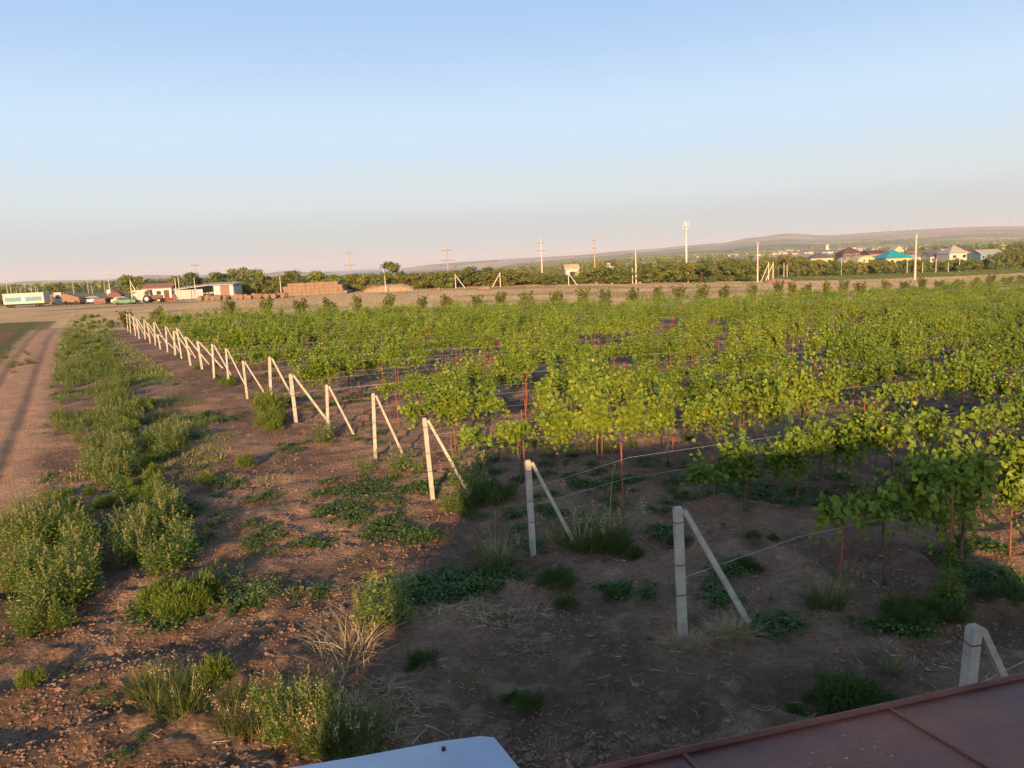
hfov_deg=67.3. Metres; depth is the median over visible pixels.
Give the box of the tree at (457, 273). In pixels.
[450,269,470,286]
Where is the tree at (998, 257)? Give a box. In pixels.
[990,252,1005,268]
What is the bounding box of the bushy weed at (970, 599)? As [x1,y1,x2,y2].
[932,580,975,606]
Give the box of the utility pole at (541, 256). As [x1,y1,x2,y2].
[538,239,544,275]
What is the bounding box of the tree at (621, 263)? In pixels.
[618,260,625,266]
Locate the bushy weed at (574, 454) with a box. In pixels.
[568,451,579,456]
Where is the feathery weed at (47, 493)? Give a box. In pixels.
[38,488,57,500]
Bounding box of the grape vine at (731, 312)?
[722,300,753,325]
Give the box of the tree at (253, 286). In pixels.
[240,269,272,293]
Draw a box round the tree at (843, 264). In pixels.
[836,262,848,273]
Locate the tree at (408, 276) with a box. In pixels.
[398,271,425,288]
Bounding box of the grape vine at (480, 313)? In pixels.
[465,299,497,325]
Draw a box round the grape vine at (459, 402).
[393,358,509,448]
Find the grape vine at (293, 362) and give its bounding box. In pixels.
[286,336,353,367]
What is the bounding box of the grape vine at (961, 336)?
[942,318,982,356]
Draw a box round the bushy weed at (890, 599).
[877,587,931,615]
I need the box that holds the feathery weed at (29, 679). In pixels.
[11,665,48,692]
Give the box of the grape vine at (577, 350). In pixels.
[552,333,599,361]
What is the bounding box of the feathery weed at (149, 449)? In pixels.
[145,444,160,454]
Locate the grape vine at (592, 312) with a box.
[579,303,605,318]
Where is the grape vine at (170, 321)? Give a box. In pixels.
[150,306,191,330]
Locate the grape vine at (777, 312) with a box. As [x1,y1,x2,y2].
[759,302,797,325]
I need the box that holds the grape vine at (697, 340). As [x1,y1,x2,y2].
[664,326,713,363]
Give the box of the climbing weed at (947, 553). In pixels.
[927,527,968,618]
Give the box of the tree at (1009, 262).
[1001,251,1015,268]
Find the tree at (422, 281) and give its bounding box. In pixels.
[413,271,438,288]
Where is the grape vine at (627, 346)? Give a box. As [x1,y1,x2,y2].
[587,330,635,373]
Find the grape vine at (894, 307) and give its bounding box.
[882,302,904,313]
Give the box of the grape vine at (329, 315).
[309,306,342,321]
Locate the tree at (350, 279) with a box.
[340,273,364,290]
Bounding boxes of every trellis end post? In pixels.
[129,313,139,332]
[132,316,143,335]
[136,319,148,338]
[143,319,153,338]
[147,323,161,342]
[153,322,165,344]
[157,334,173,348]
[165,326,179,351]
[173,331,191,355]
[176,328,195,358]
[184,336,209,365]
[196,341,222,368]
[211,344,231,378]
[225,348,243,382]
[242,361,263,398]
[268,357,297,404]
[288,373,325,422]
[325,385,354,434]
[371,393,402,458]
[422,417,469,500]
[525,459,575,555]
[672,506,753,641]
[959,623,1007,685]
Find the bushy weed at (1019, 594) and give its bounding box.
[1004,586,1023,608]
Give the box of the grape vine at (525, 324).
[515,313,546,335]
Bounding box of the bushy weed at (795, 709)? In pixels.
[784,700,817,716]
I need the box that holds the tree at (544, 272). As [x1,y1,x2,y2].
[536,268,547,274]
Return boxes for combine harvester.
[106,288,124,302]
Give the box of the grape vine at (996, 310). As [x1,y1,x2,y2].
[982,303,1019,321]
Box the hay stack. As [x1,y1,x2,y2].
[283,281,351,295]
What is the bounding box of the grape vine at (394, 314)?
[373,304,411,331]
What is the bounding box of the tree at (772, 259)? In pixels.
[767,255,777,274]
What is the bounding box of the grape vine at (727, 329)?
[715,316,752,336]
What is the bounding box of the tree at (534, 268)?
[530,266,538,273]
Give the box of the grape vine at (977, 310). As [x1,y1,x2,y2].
[963,294,994,319]
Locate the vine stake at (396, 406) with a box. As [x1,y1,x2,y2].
[395,390,398,424]
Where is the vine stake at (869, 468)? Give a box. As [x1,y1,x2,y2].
[868,443,870,487]
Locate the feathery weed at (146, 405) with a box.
[135,399,154,412]
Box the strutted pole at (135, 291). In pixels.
[130,281,142,302]
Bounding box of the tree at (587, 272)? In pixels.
[573,267,605,281]
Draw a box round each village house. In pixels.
[563,264,579,275]
[605,260,613,267]
[805,245,833,268]
[835,247,861,259]
[837,258,850,262]
[850,255,874,270]
[860,250,884,256]
[874,250,911,269]
[888,246,904,252]
[910,252,921,259]
[920,251,937,266]
[936,245,969,261]
[963,248,974,254]
[969,249,1000,265]
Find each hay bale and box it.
[213,294,220,299]
[254,294,260,298]
[271,293,277,298]
[280,292,287,297]
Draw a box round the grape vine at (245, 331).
[220,324,264,350]
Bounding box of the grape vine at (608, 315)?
[591,296,627,339]
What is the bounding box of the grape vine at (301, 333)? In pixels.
[283,323,316,347]
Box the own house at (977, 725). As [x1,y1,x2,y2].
[291,672,1023,767]
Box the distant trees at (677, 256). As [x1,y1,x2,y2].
[0,233,1023,291]
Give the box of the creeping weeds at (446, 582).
[0,338,1023,767]
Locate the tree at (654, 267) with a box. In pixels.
[642,263,671,281]
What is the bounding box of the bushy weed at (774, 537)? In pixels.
[766,533,780,541]
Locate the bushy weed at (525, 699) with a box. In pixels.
[511,686,547,716]
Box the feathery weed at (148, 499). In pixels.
[143,486,154,500]
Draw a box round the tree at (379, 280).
[370,274,388,285]
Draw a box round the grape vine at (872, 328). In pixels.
[837,314,882,339]
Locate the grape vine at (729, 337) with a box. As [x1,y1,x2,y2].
[724,317,775,346]
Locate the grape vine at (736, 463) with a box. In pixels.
[679,409,803,510]
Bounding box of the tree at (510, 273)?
[488,268,524,285]
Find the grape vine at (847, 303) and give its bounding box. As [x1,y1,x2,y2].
[835,290,861,320]
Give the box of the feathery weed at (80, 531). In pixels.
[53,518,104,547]
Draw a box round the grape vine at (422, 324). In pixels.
[396,311,426,331]
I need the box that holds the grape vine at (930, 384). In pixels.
[872,356,948,417]
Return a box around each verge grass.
[36,350,286,486]
[51,313,180,384]
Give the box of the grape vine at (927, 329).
[899,315,938,338]
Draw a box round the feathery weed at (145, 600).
[131,586,163,615]
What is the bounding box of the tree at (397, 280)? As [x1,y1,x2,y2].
[388,276,407,284]
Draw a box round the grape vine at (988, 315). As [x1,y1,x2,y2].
[974,306,998,320]
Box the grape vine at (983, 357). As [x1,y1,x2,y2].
[944,336,1014,386]
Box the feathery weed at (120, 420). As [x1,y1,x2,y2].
[107,416,127,428]
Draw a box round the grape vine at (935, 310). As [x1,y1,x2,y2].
[921,299,953,317]
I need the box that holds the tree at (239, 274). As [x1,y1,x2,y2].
[225,266,252,285]
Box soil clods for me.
[0,357,1023,767]
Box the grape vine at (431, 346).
[395,328,451,360]
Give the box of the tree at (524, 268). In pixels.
[518,266,529,272]
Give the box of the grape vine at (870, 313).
[862,294,897,324]
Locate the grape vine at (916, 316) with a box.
[886,292,925,325]
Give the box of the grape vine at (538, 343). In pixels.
[504,319,559,375]
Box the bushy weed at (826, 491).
[816,488,835,494]
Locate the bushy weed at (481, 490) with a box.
[451,476,506,510]
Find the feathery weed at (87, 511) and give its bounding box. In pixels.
[75,507,94,517]
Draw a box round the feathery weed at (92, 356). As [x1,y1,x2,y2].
[88,353,95,359]
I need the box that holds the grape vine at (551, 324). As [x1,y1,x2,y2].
[533,302,575,334]
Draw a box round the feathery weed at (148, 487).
[140,478,166,499]
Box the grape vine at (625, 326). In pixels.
[594,311,637,340]
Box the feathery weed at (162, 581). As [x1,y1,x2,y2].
[146,575,173,591]
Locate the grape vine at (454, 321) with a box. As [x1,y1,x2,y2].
[437,311,471,328]
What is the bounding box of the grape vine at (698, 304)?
[688,297,711,308]
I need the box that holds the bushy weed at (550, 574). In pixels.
[532,558,578,591]
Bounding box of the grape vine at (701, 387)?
[664,358,747,412]
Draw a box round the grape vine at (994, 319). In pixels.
[972,308,1005,326]
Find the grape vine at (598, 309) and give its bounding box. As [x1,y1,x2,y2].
[581,301,608,315]
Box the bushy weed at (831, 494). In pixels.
[825,488,841,498]
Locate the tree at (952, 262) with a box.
[944,259,957,270]
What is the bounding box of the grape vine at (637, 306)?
[621,300,643,312]
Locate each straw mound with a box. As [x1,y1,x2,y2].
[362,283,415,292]
[478,286,490,288]
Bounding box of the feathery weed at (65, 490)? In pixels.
[55,484,76,494]
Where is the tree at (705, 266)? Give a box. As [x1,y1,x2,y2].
[684,261,717,281]
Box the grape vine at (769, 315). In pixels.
[750,304,785,326]
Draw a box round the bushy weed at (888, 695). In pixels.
[838,669,905,707]
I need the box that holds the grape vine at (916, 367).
[855,342,937,400]
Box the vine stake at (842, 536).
[839,516,844,595]
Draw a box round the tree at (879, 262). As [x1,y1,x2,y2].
[877,260,886,272]
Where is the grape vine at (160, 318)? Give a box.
[146,309,181,330]
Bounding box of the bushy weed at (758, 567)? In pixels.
[745,561,764,572]
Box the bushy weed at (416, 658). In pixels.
[399,643,442,673]
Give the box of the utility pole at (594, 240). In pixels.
[592,234,595,281]
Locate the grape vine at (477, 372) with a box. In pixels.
[430,335,515,395]
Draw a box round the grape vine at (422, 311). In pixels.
[404,301,425,316]
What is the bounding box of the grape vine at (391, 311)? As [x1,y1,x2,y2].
[380,299,407,316]
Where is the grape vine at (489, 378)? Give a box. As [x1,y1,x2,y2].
[421,349,499,420]
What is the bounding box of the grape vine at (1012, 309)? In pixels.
[1000,306,1023,314]
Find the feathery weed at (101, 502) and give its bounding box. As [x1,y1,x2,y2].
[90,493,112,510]
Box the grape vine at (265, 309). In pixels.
[250,299,284,321]
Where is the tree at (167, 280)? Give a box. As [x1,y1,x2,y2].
[156,278,184,285]
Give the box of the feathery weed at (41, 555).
[35,543,62,562]
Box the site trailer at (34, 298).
[1,292,50,307]
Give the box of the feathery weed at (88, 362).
[80,360,89,366]
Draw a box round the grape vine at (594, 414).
[540,346,654,474]
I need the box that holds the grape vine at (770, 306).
[767,294,787,324]
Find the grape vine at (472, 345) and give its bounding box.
[467,322,509,362]
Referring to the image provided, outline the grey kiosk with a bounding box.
[53,292,64,303]
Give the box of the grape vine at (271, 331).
[224,322,279,349]
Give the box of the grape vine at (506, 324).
[481,307,521,340]
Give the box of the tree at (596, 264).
[591,261,602,268]
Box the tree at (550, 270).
[543,266,555,274]
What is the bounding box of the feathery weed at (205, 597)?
[178,580,215,615]
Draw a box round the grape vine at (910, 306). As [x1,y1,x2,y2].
[904,299,920,313]
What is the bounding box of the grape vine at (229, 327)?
[212,320,243,336]
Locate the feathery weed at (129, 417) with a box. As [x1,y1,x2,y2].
[123,415,139,421]
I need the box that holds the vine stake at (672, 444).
[672,417,673,466]
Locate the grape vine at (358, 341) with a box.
[336,328,383,352]
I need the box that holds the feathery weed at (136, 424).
[123,418,141,430]
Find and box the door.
[164,290,169,297]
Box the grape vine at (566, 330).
[564,311,602,341]
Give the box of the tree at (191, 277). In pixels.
[169,271,201,286]
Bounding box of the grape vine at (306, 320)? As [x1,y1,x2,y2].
[293,303,326,325]
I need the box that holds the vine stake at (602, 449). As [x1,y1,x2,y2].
[601,403,603,467]
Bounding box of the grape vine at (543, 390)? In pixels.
[532,345,644,435]
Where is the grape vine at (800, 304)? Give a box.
[782,295,807,322]
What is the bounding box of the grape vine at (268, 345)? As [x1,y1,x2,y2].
[246,325,287,359]
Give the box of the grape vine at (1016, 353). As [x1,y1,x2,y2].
[986,321,1023,379]
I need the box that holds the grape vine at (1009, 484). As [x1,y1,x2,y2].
[954,404,1023,532]
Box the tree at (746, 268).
[731,258,761,280]
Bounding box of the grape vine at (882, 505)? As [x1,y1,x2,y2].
[807,437,959,585]
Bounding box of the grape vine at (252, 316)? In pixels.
[232,304,270,324]
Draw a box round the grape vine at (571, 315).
[541,306,572,322]
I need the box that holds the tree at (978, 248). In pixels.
[968,246,981,249]
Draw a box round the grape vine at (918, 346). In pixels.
[895,323,943,375]
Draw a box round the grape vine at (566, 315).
[532,303,575,326]
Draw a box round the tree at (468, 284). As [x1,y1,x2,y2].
[460,273,474,285]
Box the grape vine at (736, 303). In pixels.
[723,291,749,309]
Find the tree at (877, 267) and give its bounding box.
[870,261,883,272]
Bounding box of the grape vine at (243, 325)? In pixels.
[221,318,250,327]
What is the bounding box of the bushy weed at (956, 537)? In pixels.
[954,531,973,544]
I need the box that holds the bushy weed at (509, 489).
[480,476,519,500]
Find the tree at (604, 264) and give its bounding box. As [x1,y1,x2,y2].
[598,261,607,266]
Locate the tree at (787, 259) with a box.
[783,255,798,275]
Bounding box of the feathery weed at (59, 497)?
[48,490,69,501]
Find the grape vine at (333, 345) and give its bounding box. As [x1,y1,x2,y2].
[308,326,375,360]
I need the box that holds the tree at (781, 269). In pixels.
[775,257,789,275]
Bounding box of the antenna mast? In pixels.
[682,221,689,262]
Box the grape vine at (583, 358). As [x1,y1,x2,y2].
[547,337,610,384]
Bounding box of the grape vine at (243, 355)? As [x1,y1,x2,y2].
[225,334,286,374]
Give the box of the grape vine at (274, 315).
[259,308,292,321]
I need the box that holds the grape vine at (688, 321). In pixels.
[677,312,706,327]
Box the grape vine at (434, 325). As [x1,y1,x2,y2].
[408,312,451,338]
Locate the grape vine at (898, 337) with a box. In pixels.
[875,316,930,349]
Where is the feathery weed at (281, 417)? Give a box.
[269,411,287,422]
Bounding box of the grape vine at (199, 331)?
[183,307,231,352]
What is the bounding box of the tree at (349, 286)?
[328,276,353,289]
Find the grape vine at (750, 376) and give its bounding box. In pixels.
[721,356,790,413]
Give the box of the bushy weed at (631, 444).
[624,441,636,446]
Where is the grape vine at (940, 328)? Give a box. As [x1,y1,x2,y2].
[924,300,968,350]
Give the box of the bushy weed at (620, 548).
[596,529,636,557]
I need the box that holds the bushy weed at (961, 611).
[917,594,979,622]
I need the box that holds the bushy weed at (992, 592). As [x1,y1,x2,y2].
[971,582,1014,600]
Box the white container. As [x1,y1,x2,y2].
[132,289,151,300]
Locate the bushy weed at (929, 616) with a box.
[886,601,941,629]
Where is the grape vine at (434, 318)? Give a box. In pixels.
[412,306,446,336]
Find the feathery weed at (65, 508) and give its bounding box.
[54,504,73,515]
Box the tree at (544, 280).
[534,274,558,284]
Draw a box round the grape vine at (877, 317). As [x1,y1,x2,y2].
[866,311,888,325]
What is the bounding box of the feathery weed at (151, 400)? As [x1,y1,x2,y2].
[137,395,158,406]
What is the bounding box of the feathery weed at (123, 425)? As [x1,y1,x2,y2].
[111,420,134,430]
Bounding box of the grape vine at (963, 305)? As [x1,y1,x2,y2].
[947,299,972,313]
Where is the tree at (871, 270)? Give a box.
[860,262,875,273]
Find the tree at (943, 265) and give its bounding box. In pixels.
[933,261,952,270]
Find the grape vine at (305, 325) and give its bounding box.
[285,312,326,345]
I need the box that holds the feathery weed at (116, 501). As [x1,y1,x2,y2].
[108,492,125,507]
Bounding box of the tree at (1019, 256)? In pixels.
[1002,252,1023,267]
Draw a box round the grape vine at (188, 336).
[179,314,220,348]
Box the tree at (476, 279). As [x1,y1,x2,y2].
[460,266,493,285]
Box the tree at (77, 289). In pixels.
[72,287,81,291]
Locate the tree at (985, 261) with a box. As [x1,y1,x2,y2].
[979,259,992,268]
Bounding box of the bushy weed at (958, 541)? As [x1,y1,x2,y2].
[952,538,965,546]
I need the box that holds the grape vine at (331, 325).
[322,312,356,331]
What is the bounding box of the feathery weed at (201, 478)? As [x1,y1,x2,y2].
[191,470,213,484]
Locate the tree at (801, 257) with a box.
[795,256,807,275]
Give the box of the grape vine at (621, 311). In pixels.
[606,303,629,315]
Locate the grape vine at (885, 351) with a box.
[860,333,911,379]
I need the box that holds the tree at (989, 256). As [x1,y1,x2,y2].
[985,252,996,267]
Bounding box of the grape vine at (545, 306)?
[535,298,561,311]
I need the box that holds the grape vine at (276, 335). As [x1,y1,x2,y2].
[258,315,302,362]
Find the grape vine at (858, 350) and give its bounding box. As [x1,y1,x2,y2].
[819,318,882,367]
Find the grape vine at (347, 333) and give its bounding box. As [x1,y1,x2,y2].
[311,315,365,347]
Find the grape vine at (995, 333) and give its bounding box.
[972,309,1022,345]
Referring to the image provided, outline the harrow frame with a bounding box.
[154,294,176,301]
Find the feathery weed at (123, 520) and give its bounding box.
[120,504,157,526]
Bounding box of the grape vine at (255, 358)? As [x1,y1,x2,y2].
[248,336,300,381]
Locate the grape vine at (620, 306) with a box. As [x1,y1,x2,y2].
[604,297,626,311]
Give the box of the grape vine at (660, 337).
[648,321,683,342]
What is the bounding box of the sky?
[0,0,1023,282]
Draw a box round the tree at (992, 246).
[986,244,1003,248]
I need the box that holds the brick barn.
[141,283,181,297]
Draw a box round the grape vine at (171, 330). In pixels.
[167,316,188,336]
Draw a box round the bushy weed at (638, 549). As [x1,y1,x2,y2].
[622,545,645,558]
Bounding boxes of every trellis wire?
[221,308,1009,349]
[227,311,1015,355]
[273,321,1008,368]
[300,334,945,381]
[300,340,970,392]
[327,337,1004,390]
[377,352,989,407]
[430,371,1009,435]
[531,411,968,488]
[535,424,993,504]
[686,494,999,576]
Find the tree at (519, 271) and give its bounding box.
[510,269,531,284]
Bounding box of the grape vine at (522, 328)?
[508,320,543,338]
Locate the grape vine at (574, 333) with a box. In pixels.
[539,315,581,346]
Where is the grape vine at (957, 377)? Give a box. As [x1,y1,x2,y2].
[925,333,992,421]
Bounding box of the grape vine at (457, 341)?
[434,321,481,358]
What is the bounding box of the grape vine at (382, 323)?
[362,305,407,343]
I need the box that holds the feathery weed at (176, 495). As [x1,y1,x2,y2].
[160,489,184,499]
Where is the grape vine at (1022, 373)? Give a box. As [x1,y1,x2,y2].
[998,360,1023,435]
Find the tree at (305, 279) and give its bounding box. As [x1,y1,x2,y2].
[297,276,310,282]
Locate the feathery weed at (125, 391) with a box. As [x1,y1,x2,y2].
[117,386,131,394]
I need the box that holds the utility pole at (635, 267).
[633,250,637,283]
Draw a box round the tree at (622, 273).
[604,266,635,283]
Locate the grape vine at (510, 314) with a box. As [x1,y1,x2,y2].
[500,305,518,317]
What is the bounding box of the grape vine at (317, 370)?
[287,334,359,391]
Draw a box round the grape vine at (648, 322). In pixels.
[625,304,661,332]
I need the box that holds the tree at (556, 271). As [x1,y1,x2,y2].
[551,266,560,274]
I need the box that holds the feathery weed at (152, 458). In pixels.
[138,452,157,462]
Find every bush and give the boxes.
[0,500,17,536]
[0,500,26,549]
[0,504,31,550]
[0,530,12,563]
[0,536,41,580]
[0,538,36,578]
[0,543,52,596]
[0,551,20,595]
[2,567,57,627]
[5,508,53,549]
[7,500,39,522]
[7,524,48,559]
[9,485,43,520]
[9,507,43,549]
[9,607,43,638]
[10,596,45,636]
[10,598,36,628]
[11,495,52,526]
[13,548,56,591]
[17,538,59,576]
[20,507,69,546]
[26,505,62,545]
[26,562,58,610]
[26,575,63,611]
[31,491,57,510]
[32,527,82,578]
[33,496,84,542]
[36,599,62,632]
[38,548,94,610]
[39,483,76,512]
[44,534,97,572]
[45,542,105,593]
[46,588,79,630]
[48,556,97,608]
[49,406,59,416]
[49,414,67,430]
[50,406,67,420]
[51,371,60,380]
[52,520,101,557]
[55,499,89,525]
[57,392,68,404]
[58,370,67,379]
[58,498,95,527]
[58,545,106,600]
[59,420,74,433]
[61,533,104,575]
[62,505,102,545]
[62,520,111,563]
[65,377,73,387]
[68,371,77,381]
[68,410,77,418]
[69,357,79,365]
[70,413,80,424]
[70,419,84,433]
[71,425,84,443]
[77,370,89,383]
[77,447,110,473]
[78,414,91,426]
[78,433,99,454]
[79,426,102,449]
[80,360,89,370]
[80,407,90,416]
[80,438,102,459]
[83,445,102,467]
[84,382,95,393]
[86,407,103,422]
[87,361,98,370]
[88,389,106,403]
[89,455,112,484]
[90,403,107,417]
[91,432,103,448]
[92,414,109,434]
[93,349,105,360]
[93,423,106,436]
[94,362,104,375]
[94,396,108,410]
[94,452,114,473]
[95,380,106,395]
[95,452,125,477]
[96,441,122,465]
[97,381,112,396]
[98,393,115,407]
[98,401,113,415]
[98,407,117,427]
[98,461,117,486]
[99,391,113,406]
[99,428,118,449]
[99,502,143,543]
[100,401,124,422]
[100,451,131,479]
[101,438,121,462]
[101,458,126,481]
[104,356,115,367]
[104,412,123,429]
[104,459,132,494]
[105,375,118,389]
[106,391,120,406]
[106,402,124,417]
[106,420,124,438]
[106,430,124,444]
[107,451,132,472]
[108,413,118,430]
[109,428,138,448]
[109,514,159,553]
[110,439,141,462]
[111,357,121,366]
[111,385,126,400]
[111,398,126,410]
[111,524,157,567]
[112,433,134,454]
[113,362,123,373]
[113,372,128,385]
[113,383,128,398]
[113,433,138,456]
[113,527,156,563]
[114,512,154,559]
[116,374,133,388]
[118,394,140,411]
[118,416,137,435]
[119,366,126,376]
[119,452,143,474]
[120,389,133,401]
[120,493,150,520]
[121,516,149,545]
[126,404,140,415]
[126,407,141,415]
[127,373,136,383]
[129,502,151,527]
[133,407,145,423]
[134,503,164,533]
[136,534,178,580]
[138,500,168,533]
[138,504,166,536]
[140,423,157,445]
[140,501,167,539]
[140,535,170,571]
[141,469,165,488]
[147,483,180,506]
[149,427,169,446]
[150,420,167,437]
[150,421,170,442]
[150,501,189,541]
[151,438,170,459]
[151,488,184,519]
[152,482,186,505]
[152,496,178,522]
[152,529,192,572]
[153,416,172,435]
[154,476,172,497]
[154,488,185,520]
[156,425,179,446]
[157,430,185,455]
[158,514,198,549]
[159,515,201,564]
[163,422,185,446]
[165,431,183,445]
[171,415,189,431]
[171,423,191,445]
[246,670,288,720]
[247,665,292,717]
[259,688,296,739]
[259,707,290,749]
[264,690,294,722]
[269,697,303,737]
[274,687,344,745]
[274,688,298,718]
[276,702,351,759]
[285,707,305,740]
[287,664,320,713]
[288,675,313,699]
[296,717,334,760]
[297,687,320,719]
[302,674,335,716]
[306,697,334,719]
[308,667,348,707]
[309,416,335,442]
[309,709,336,741]
[311,691,345,730]
[317,704,352,743]
[348,558,418,636]
[351,581,381,615]
[354,452,375,474]
[366,569,421,625]
[383,443,411,471]
[406,449,426,472]
[441,488,459,513]
[443,438,490,492]
[450,481,475,512]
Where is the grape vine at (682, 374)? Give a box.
[653,350,702,391]
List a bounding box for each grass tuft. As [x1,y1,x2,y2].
[2,357,16,367]
[23,358,34,363]
[102,649,179,699]
[109,663,191,719]
[114,651,177,701]
[114,655,182,700]
[117,654,190,700]
[124,680,181,712]
[125,407,158,423]
[128,457,147,475]
[140,670,217,722]
[143,660,191,696]
[144,404,169,416]
[149,653,205,704]
[153,408,168,417]
[154,663,199,694]
[155,652,239,696]
[157,664,196,687]
[161,656,231,699]
[161,659,212,711]
[200,677,264,738]
[205,671,249,713]
[205,691,276,735]
[206,695,245,726]
[210,674,258,703]
[223,694,270,738]
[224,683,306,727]
[227,707,262,739]
[260,599,409,692]
[265,672,347,717]
[272,652,353,689]
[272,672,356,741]
[281,692,394,756]
[283,697,350,746]
[284,681,370,756]
[286,710,369,761]
[299,693,363,753]
[299,697,377,758]
[300,599,399,667]
[310,686,397,746]
[311,656,355,689]
[311,688,385,756]
[315,687,398,739]
[320,691,400,733]
[321,686,374,735]
[322,712,394,758]
[326,705,376,752]
[331,688,401,741]
[338,705,408,749]
[344,680,403,719]
[346,675,387,703]
[350,659,413,709]
[355,688,408,733]
[358,703,433,751]
[641,620,705,658]
[653,615,720,653]
[659,629,699,654]
[660,618,697,649]
[669,619,716,648]
[677,626,727,654]
[695,606,748,639]
[697,605,774,646]
[698,612,741,636]
[703,612,774,648]
[705,618,761,644]
[707,602,774,649]
[720,612,766,645]
[865,643,917,677]
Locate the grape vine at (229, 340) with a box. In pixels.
[208,308,269,360]
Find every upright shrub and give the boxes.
[115,309,133,329]
[149,306,164,327]
[219,299,236,317]
[258,296,273,310]
[292,296,309,313]
[321,297,337,320]
[349,294,362,312]
[381,293,396,316]
[416,295,428,307]
[439,293,453,309]
[470,294,483,307]
[494,290,507,310]
[518,290,533,309]
[548,292,563,305]
[557,290,562,311]
[575,285,590,302]
[597,287,611,306]
[625,286,639,301]
[652,285,663,304]
[670,285,686,305]
[693,282,710,299]
[718,284,729,299]
[745,283,758,299]
[772,279,784,299]
[786,280,796,296]
[800,283,812,291]
[821,280,831,298]
[837,278,849,297]
[852,281,866,294]
[881,279,892,292]
[899,280,911,293]
[916,277,927,290]
[934,279,946,289]
[984,274,996,285]
[1002,276,1015,282]
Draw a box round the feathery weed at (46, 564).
[35,556,73,574]
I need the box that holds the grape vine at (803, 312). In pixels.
[779,291,810,320]
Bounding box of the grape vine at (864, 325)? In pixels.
[842,309,882,329]
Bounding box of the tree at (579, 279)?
[573,275,590,283]
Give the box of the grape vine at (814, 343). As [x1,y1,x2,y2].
[802,300,857,367]
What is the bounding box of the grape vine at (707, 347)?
[672,332,723,365]
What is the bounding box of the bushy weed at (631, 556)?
[624,549,639,560]
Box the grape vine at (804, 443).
[771,384,900,500]
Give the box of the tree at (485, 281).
[479,270,504,285]
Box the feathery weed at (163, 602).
[146,586,200,622]
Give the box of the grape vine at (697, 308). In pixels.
[680,295,712,313]
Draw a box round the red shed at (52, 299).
[44,294,63,304]
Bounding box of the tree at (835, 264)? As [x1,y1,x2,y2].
[824,260,841,274]
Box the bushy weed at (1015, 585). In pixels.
[990,578,1023,594]
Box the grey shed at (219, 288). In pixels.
[173,281,242,298]
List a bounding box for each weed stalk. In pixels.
[207,558,220,582]
[212,564,226,586]
[223,561,244,588]
[246,574,272,600]
[261,570,282,593]
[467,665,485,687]
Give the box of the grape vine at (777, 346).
[723,315,795,376]
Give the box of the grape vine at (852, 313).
[835,295,866,322]
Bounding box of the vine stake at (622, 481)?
[620,443,624,528]
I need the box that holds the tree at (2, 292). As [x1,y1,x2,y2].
[0,288,5,305]
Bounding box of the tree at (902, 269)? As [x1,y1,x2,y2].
[895,259,911,272]
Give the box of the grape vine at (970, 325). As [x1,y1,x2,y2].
[952,308,989,345]
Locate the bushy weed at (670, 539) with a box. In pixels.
[664,534,684,548]
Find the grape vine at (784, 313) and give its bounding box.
[773,299,800,323]
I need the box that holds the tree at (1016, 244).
[1010,242,1023,248]
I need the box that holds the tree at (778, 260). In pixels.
[769,255,782,275]
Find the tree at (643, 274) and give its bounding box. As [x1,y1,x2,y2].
[630,267,657,282]
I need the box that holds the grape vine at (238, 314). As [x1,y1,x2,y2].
[226,304,259,323]
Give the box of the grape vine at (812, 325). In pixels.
[793,313,825,337]
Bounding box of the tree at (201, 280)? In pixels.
[196,277,214,283]
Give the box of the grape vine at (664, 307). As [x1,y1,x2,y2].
[650,296,672,320]
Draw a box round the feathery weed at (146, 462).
[139,459,151,468]
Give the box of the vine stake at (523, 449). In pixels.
[521,410,525,481]
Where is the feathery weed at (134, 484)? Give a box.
[115,476,138,493]
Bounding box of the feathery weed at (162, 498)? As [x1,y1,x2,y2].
[157,491,182,509]
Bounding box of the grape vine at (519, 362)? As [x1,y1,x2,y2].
[480,315,560,400]
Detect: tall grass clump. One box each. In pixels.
[461,511,543,571]
[515,494,631,555]
[539,464,657,553]
[769,544,874,611]
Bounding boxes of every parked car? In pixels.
[83,297,95,303]
[113,297,138,304]
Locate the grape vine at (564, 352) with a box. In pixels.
[544,327,593,363]
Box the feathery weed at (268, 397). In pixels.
[249,385,289,413]
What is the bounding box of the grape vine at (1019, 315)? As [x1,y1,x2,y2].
[995,299,1023,330]
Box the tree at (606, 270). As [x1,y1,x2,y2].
[590,266,620,283]
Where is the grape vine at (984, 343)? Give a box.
[959,329,1010,355]
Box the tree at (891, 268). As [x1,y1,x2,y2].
[883,260,897,272]
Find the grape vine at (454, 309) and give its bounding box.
[444,302,467,314]
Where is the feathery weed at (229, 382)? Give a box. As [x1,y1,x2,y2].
[223,379,236,386]
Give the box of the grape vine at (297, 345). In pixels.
[269,327,331,367]
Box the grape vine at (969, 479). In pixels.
[858,374,1023,564]
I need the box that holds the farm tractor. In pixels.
[143,290,164,302]
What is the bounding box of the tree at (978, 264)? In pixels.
[968,259,984,269]
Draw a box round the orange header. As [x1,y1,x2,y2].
[94,298,107,303]
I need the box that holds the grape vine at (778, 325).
[760,312,794,343]
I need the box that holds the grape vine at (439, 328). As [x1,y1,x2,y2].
[407,308,456,353]
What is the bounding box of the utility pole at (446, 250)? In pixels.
[442,247,451,269]
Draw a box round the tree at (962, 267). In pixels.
[955,260,974,270]
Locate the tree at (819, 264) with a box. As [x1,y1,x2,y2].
[813,259,826,275]
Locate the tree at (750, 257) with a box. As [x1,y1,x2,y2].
[743,255,753,261]
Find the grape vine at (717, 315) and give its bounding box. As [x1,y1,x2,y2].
[690,297,723,326]
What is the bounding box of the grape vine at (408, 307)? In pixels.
[393,298,421,315]
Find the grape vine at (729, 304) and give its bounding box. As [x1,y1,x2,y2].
[721,296,741,310]
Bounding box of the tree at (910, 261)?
[904,259,921,271]
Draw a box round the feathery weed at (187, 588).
[170,577,213,613]

